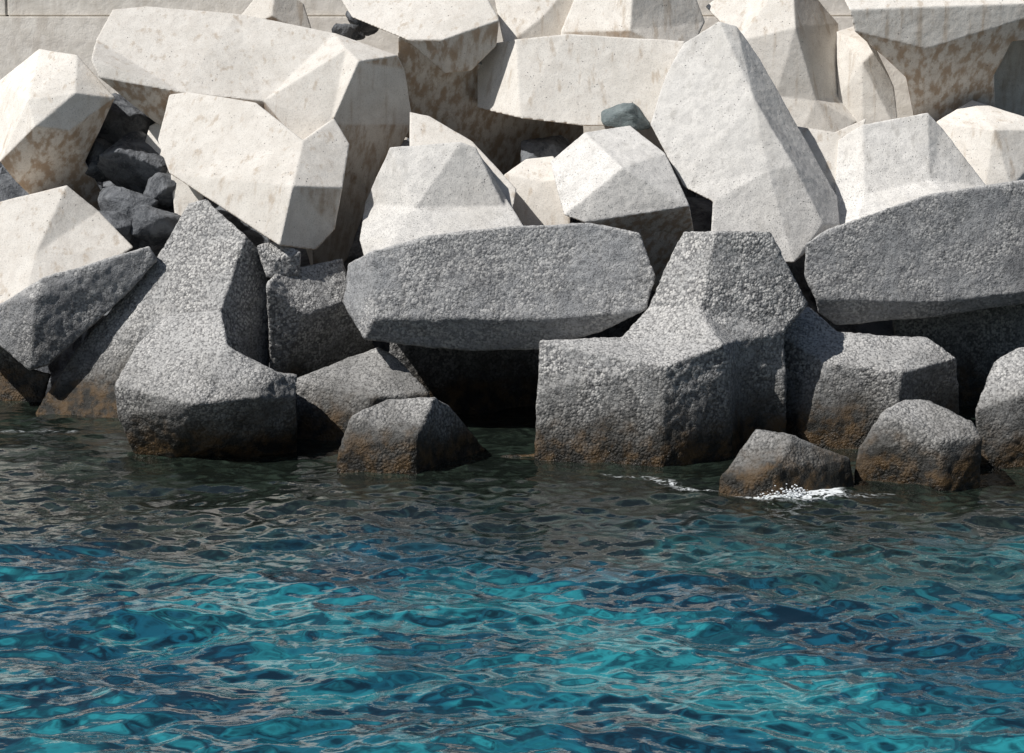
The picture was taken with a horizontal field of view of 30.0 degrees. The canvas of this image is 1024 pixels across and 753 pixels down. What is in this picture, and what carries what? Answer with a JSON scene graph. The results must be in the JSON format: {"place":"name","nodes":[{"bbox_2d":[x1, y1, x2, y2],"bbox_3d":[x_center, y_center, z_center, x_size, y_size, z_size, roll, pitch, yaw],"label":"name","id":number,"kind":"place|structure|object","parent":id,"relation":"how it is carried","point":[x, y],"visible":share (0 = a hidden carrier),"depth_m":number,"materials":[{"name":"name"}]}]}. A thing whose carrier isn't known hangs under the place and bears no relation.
{"place":"outdoors","nodes":[
{"label":"outdoors","id":0,"kind":"place"},
{"bbox_2d":[343,223,654,350],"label":"concrete armor block","id":1,"kind":"structure","parent":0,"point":[530,287],"depth_m":27.01,"materials":[{"name":"grey concrete"}]},
{"bbox_2d":[360,142,522,254],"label":"concrete armor block","id":2,"kind":"structure","parent":1,"relation":"on","point":[418,191],"depth_m":29.69,"materials":[{"name":"beige concrete"}]},
{"bbox_2d":[409,112,515,207],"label":"concrete armor block","id":3,"kind":"structure","parent":2,"relation":"on","point":[425,130],"depth_m":30.77,"materials":[{"name":"beige concrete"}]},
{"bbox_2d":[0,382,1023,752],"bbox_3d":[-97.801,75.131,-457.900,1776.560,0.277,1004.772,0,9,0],"label":"sea water","id":4,"kind":"structure","parent":0,"point":[306,598],"depth_m":18.48,"materials":[{"name":"teal liquid"}]},
{"bbox_2d":[36,199,268,417],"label":"concrete armor block","id":5,"kind":"structure","parent":4,"relation":"in","point":[208,258],"depth_m":29.45,"materials":[{"name":"grey concrete"}]},
{"bbox_2d":[0,246,156,369],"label":"concrete armor block","id":6,"kind":"structure","parent":5,"relation":"on","point":[46,320],"depth_m":29.23,"materials":[{"name":"grey concrete"}]},
{"bbox_2d":[0,185,132,302],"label":"concrete armor block","id":7,"kind":"structure","parent":6,"relation":"on","point":[53,231],"depth_m":30.66,"materials":[{"name":"beige concrete"}]},
{"bbox_2d":[98,210,133,241],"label":"rock","id":8,"kind":"object","parent":7,"relation":"on","point":[120,222],"visible":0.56,"depth_m":31.18,"materials":[{"name":"grey stone"}]},
{"bbox_2d":[98,186,159,218],"bbox_3d":[-6.350,-2.782,31.918,1.049,0.811,1.076,0,9,0],"label":"rock","id":9,"kind":"object","parent":8,"relation":"on","point":[128,202],"visible":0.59,"depth_m":31.50,"materials":[{"name":"grey stone"}]},
{"bbox_2d":[143,172,175,210],"bbox_3d":[-5.755,-3.085,31.942,0.830,0.678,0.866,-6,10,-32],"label":"rock","id":10,"kind":"object","parent":9,"relation":"on","point":[160,187],"visible":0.59,"depth_m":31.58,"materials":[{"name":"grey stone"}]},
{"bbox_2d":[145,123,167,172],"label":"concrete armor block","id":11,"kind":"structure","parent":10,"relation":"on","point":[152,137],"depth_m":32.23,"materials":[{"name":"beige concrete"}]},
{"bbox_2d":[115,310,296,457],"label":"concrete armor block","id":12,"kind":"structure","parent":4,"relation":"in","point":[192,384],"depth_m":25.65,"materials":[{"name":"grey concrete"}]},
{"bbox_2d":[296,347,429,441],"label":"concrete armor block","id":13,"kind":"structure","parent":4,"relation":"in","point":[332,399],"depth_m":27.21,"materials":[{"name":"grey concrete"}]},
{"bbox_2d":[336,397,484,474],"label":"concrete armor block","id":14,"kind":"structure","parent":4,"relation":"in","point":[418,435],"depth_m":24.95,"materials":[{"name":"grey concrete"}]},
{"bbox_2d":[0,138,893,381],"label":"rubble mound","id":15,"kind":"object","parent":4,"relation":"in","point":[699,205],"visible":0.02,"depth_m":34.27,"materials":[{"name":"grey stone"}]},
{"bbox_2d":[0,347,50,401],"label":"concrete armor block","id":16,"kind":"structure","parent":15,"relation":"on","point":[19,381],"depth_m":30.34,"materials":[{"name":"grey concrete"}]},
{"bbox_2d":[0,49,114,210],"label":"concrete armor block","id":17,"kind":"structure","parent":15,"relation":"on","point":[55,107],"depth_m":31.61,"materials":[{"name":"beige concrete"}]},
{"bbox_2d":[85,138,111,181],"bbox_3d":[-7.029,-3.716,32.766,0.932,0.760,1.036,0,9,0],"label":"rock","id":18,"kind":"object","parent":17,"relation":"on","point":[97,149],"visible":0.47,"depth_m":32.33,"materials":[{"name":"grey stone"}]},
{"bbox_2d":[96,93,154,144],"bbox_3d":[-6.851,-4.403,33.303,1.288,1.065,1.172,4,10,24],"label":"rock","id":19,"kind":"object","parent":15,"relation":"on","point":[124,116],"visible":0.32,"depth_m":32.87,"materials":[{"name":"grey stone"}]},
{"bbox_2d":[96,131,168,193],"bbox_3d":[-6.324,-3.571,32.396,1.364,1.180,1.448,6,11,36],"label":"rock","id":20,"kind":"object","parent":15,"relation":"on","point":[134,161],"visible":0.64,"depth_m":32.04,"materials":[{"name":"grey stone"}]},
{"bbox_2d":[130,205,180,245],"bbox_3d":[-5.847,-2.483,31.418,0.807,0.690,0.789,3,9,21],"label":"rock","id":21,"kind":"object","parent":15,"relation":"on","point":[153,226],"visible":0.82,"depth_m":31.18,"materials":[{"name":"grey stone"}]},
{"bbox_2d":[171,175,203,215],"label":"concrete armor block","id":22,"kind":"structure","parent":21,"relation":"on","point":[184,194],"depth_m":31.53,"materials":[{"name":"beige concrete"}]},
{"bbox_2d":[0,16,406,139],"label":"course","id":23,"kind":"object","parent":15,"relation":"on","point":[23,38],"depth_m":36.48,"materials":[{"name":"concrete"}]},
{"bbox_2d":[7,0,497,15],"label":"course","id":24,"kind":"object","parent":23,"relation":"on","point":[107,7],"visible":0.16,"depth_m":36.56,"materials":[{"name":"concrete"}]},
{"bbox_2d":[91,6,410,264],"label":"concrete armor block","id":25,"kind":"structure","parent":15,"relation":"on","point":[301,82],"depth_m":31.90,"materials":[{"name":"beige concrete"}]},
{"bbox_2d":[241,0,310,27],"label":"concrete armor block","id":26,"kind":"structure","parent":25,"relation":"on","point":[293,12],"depth_m":34.01,"materials":[{"name":"beige concrete"}]},
{"bbox_2d":[266,259,373,377],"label":"concrete armor block","id":27,"kind":"structure","parent":15,"relation":"on","point":[312,327],"depth_m":29.49,"materials":[{"name":"grey concrete"}]},
{"bbox_2d":[257,241,300,276],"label":"concrete armor block","id":28,"kind":"structure","parent":27,"relation":"on","point":[275,258],"depth_m":29.27,"materials":[{"name":"grey concrete"}]},
{"bbox_2d":[158,92,348,249],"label":"concrete armor block","id":29,"kind":"structure","parent":28,"relation":"on","point":[258,168],"depth_m":29.94,"materials":[{"name":"beige concrete"}]},
{"bbox_2d":[398,36,583,174],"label":"concrete armor block","id":30,"kind":"structure","parent":15,"relation":"on","point":[449,100],"depth_m":33.26,"materials":[{"name":"concrete"}]},
{"bbox_2d":[342,0,498,72],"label":"concrete armor block","id":31,"kind":"structure","parent":30,"relation":"on","point":[447,36],"depth_m":32.08,"materials":[{"name":"beige concrete"}]},
{"bbox_2d":[331,23,364,40],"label":"rock","id":32,"kind":"object","parent":31,"relation":"on","point":[353,32],"visible":0.71,"depth_m":33.88,"materials":[{"name":"grey stone"}]},
{"bbox_2d":[345,11,378,35],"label":"rock","id":33,"kind":"object","parent":31,"relation":"on","point":[368,29],"visible":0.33,"depth_m":34.46,"materials":[{"name":"grey stone"}]},
{"bbox_2d":[504,156,569,225],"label":"concrete armor block","id":34,"kind":"structure","parent":15,"relation":"on","point":[537,201],"depth_m":30.99,"materials":[{"name":"beige concrete"}]},
{"bbox_2d":[520,135,569,161],"bbox_3d":[0.574,-3.809,33.010,0.858,0.722,1.068,0,9,0],"label":"rock","id":35,"kind":"object","parent":15,"relation":"on","point":[554,146],"visible":0.49,"depth_m":32.66,"materials":[{"name":"grey stone"}]},
{"bbox_2d":[477,34,684,125],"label":"concrete armor block","id":36,"kind":"structure","parent":15,"relation":"on","point":[582,80],"depth_m":32.02,"materials":[{"name":"beige concrete"}]},
{"bbox_2d":[495,0,573,41],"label":"concrete armor block","id":37,"kind":"structure","parent":36,"relation":"on","point":[520,19],"depth_m":33.52,"materials":[{"name":"beige concrete"}]},
{"bbox_2d":[561,0,704,41],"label":"concrete armor block","id":38,"kind":"structure","parent":36,"relation":"on","point":[678,20],"depth_m":33.06,"materials":[{"name":"beige concrete"}]},
{"bbox_2d":[550,126,693,291],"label":"concrete armor block","id":39,"kind":"structure","parent":15,"relation":"on","point":[625,178],"depth_m":29.86,"materials":[{"name":"beige concrete"}]},
{"bbox_2d":[601,103,650,129],"bbox_3d":[1.889,-4.315,31.732,0.822,0.457,0.649,0,9,0],"label":"rock","id":40,"kind":"object","parent":39,"relation":"on","point":[626,114],"visible":0.91,"depth_m":31.51,"materials":[{"name":"grey stone"}]},
{"bbox_2d":[497,16,912,152],"bbox_3d":[4.060,-4.606,37.436,10.000,4.780,2.596,0,9,0],"label":"course","id":41,"kind":"object","parent":15,"relation":"on","point":[901,91],"visible":0.03,"depth_m":36.49,"materials":[{"name":"concrete"}]},
{"bbox_2d":[697,0,850,15],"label":"course","id":42,"kind":"object","parent":41,"relation":"on","point":[836,7],"depth_m":36.56,"materials":[{"name":"concrete"}]},
{"bbox_2d":[650,22,838,262],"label":"concrete armor block","id":43,"kind":"structure","parent":15,"relation":"on","point":[735,145],"depth_m":30.51,"materials":[{"name":"grey concrete"}]},
{"bbox_2d":[706,0,855,131],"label":"concrete armor block","id":44,"kind":"structure","parent":15,"relation":"on","point":[793,44],"depth_m":32.98,"materials":[{"name":"beige concrete"}]},
{"bbox_2d":[837,26,896,123],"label":"concrete armor block","id":45,"kind":"structure","parent":15,"relation":"on","point":[866,89],"depth_m":33.22,"materials":[{"name":"beige concrete"}]},
{"bbox_2d":[835,113,985,224],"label":"concrete armor block","id":46,"kind":"structure","parent":15,"relation":"on","point":[883,165],"depth_m":31.39,"materials":[{"name":"beige concrete"}]},
{"bbox_2d":[798,119,865,191],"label":"concrete armor block","id":47,"kind":"structure","parent":46,"relation":"on","point":[823,145],"depth_m":31.79,"materials":[{"name":"beige concrete"}]},
{"bbox_2d":[937,100,1023,184],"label":"concrete armor block","id":48,"kind":"structure","parent":15,"relation":"on","point":[988,141],"depth_m":32.14,"materials":[{"name":"beige concrete"}]},
{"bbox_2d":[845,0,1023,121],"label":"concrete armor block","id":49,"kind":"structure","parent":48,"relation":"on","point":[944,57],"depth_m":32.27,"materials":[{"name":"beige concrete"}]},
{"bbox_2d":[994,40,1023,115],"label":"concrete armor block","id":50,"kind":"structure","parent":15,"relation":"on","point":[1009,84],"depth_m":34.31,"materials":[{"name":"grey concrete"}]},
{"bbox_2d":[389,343,538,413],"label":"concrete armor block","id":51,"kind":"structure","parent":4,"relation":"in","point":[469,382],"depth_m":29.67,"materials":[{"name":"grey concrete"}]},
{"bbox_2d":[500,454,534,456],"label":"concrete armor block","id":52,"kind":"structure","parent":4,"relation":"in","point":[524,455],"depth_m":25.95,"materials":[{"name":"concrete"}]},
{"bbox_2d":[534,231,806,466],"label":"concrete armor block","id":53,"kind":"structure","parent":4,"relation":"in","point":[688,367],"depth_m":25.67,"materials":[{"name":"grey concrete"}]},
{"bbox_2d":[758,484,811,498],"bbox_3d":[3.394,1.357,23.463,1.283,0.238,0.608,0,9,0],"label":"sea foam","id":54,"kind":"object","parent":4,"relation":"on","point":[797,494],"visible":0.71,"depth_m":23.21,"materials":[{"name":"white"}]},
{"bbox_2d":[719,429,853,496],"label":"concrete armor block","id":55,"kind":"structure","parent":4,"relation":"in","point":[764,461],"depth_m":23.43,"materials":[{"name":"grey concrete"}]},
{"bbox_2d":[784,306,958,448],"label":"concrete armor block","id":56,"kind":"structure","parent":4,"relation":"in","point":[845,390],"depth_m":26.63,"materials":[{"name":"grey concrete"}]},
{"bbox_2d":[854,399,981,490],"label":"concrete armor block","id":57,"kind":"structure","parent":4,"relation":"in","point":[931,444],"depth_m":23.96,"materials":[{"name":"grey concrete"}]},
{"bbox_2d":[892,304,1023,405],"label":"concrete armor block","id":58,"kind":"structure","parent":4,"relation":"in","point":[976,344],"depth_m":30.08,"materials":[{"name":"grey concrete"}]},
{"bbox_2d":[804,180,1023,324],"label":"concrete armor block","id":59,"kind":"structure","parent":58,"relation":"on","point":[939,254],"depth_m":27.82,"materials":[{"name":"grey concrete"}]},
{"bbox_2d":[975,347,1023,468],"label":"concrete armor block","id":60,"kind":"structure","parent":4,"relation":"in","point":[999,413],"depth_m":25.18,"materials":[{"name":"grey concrete"}]},
{"bbox_3d":[-15.980,-4.606,37.436,10.000,4.780,2.596,0,9,0],"label":"lower course","id":61,"kind":"object","parent":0,"visible":0},
{"bbox_2d":[0,0,8,15],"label":"course","id":62,"kind":"object","parent":61,"relation":"on","point":[3,8],"visible":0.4,"depth_m":36.57,"materials":[{"name":"concrete"}]}
]}

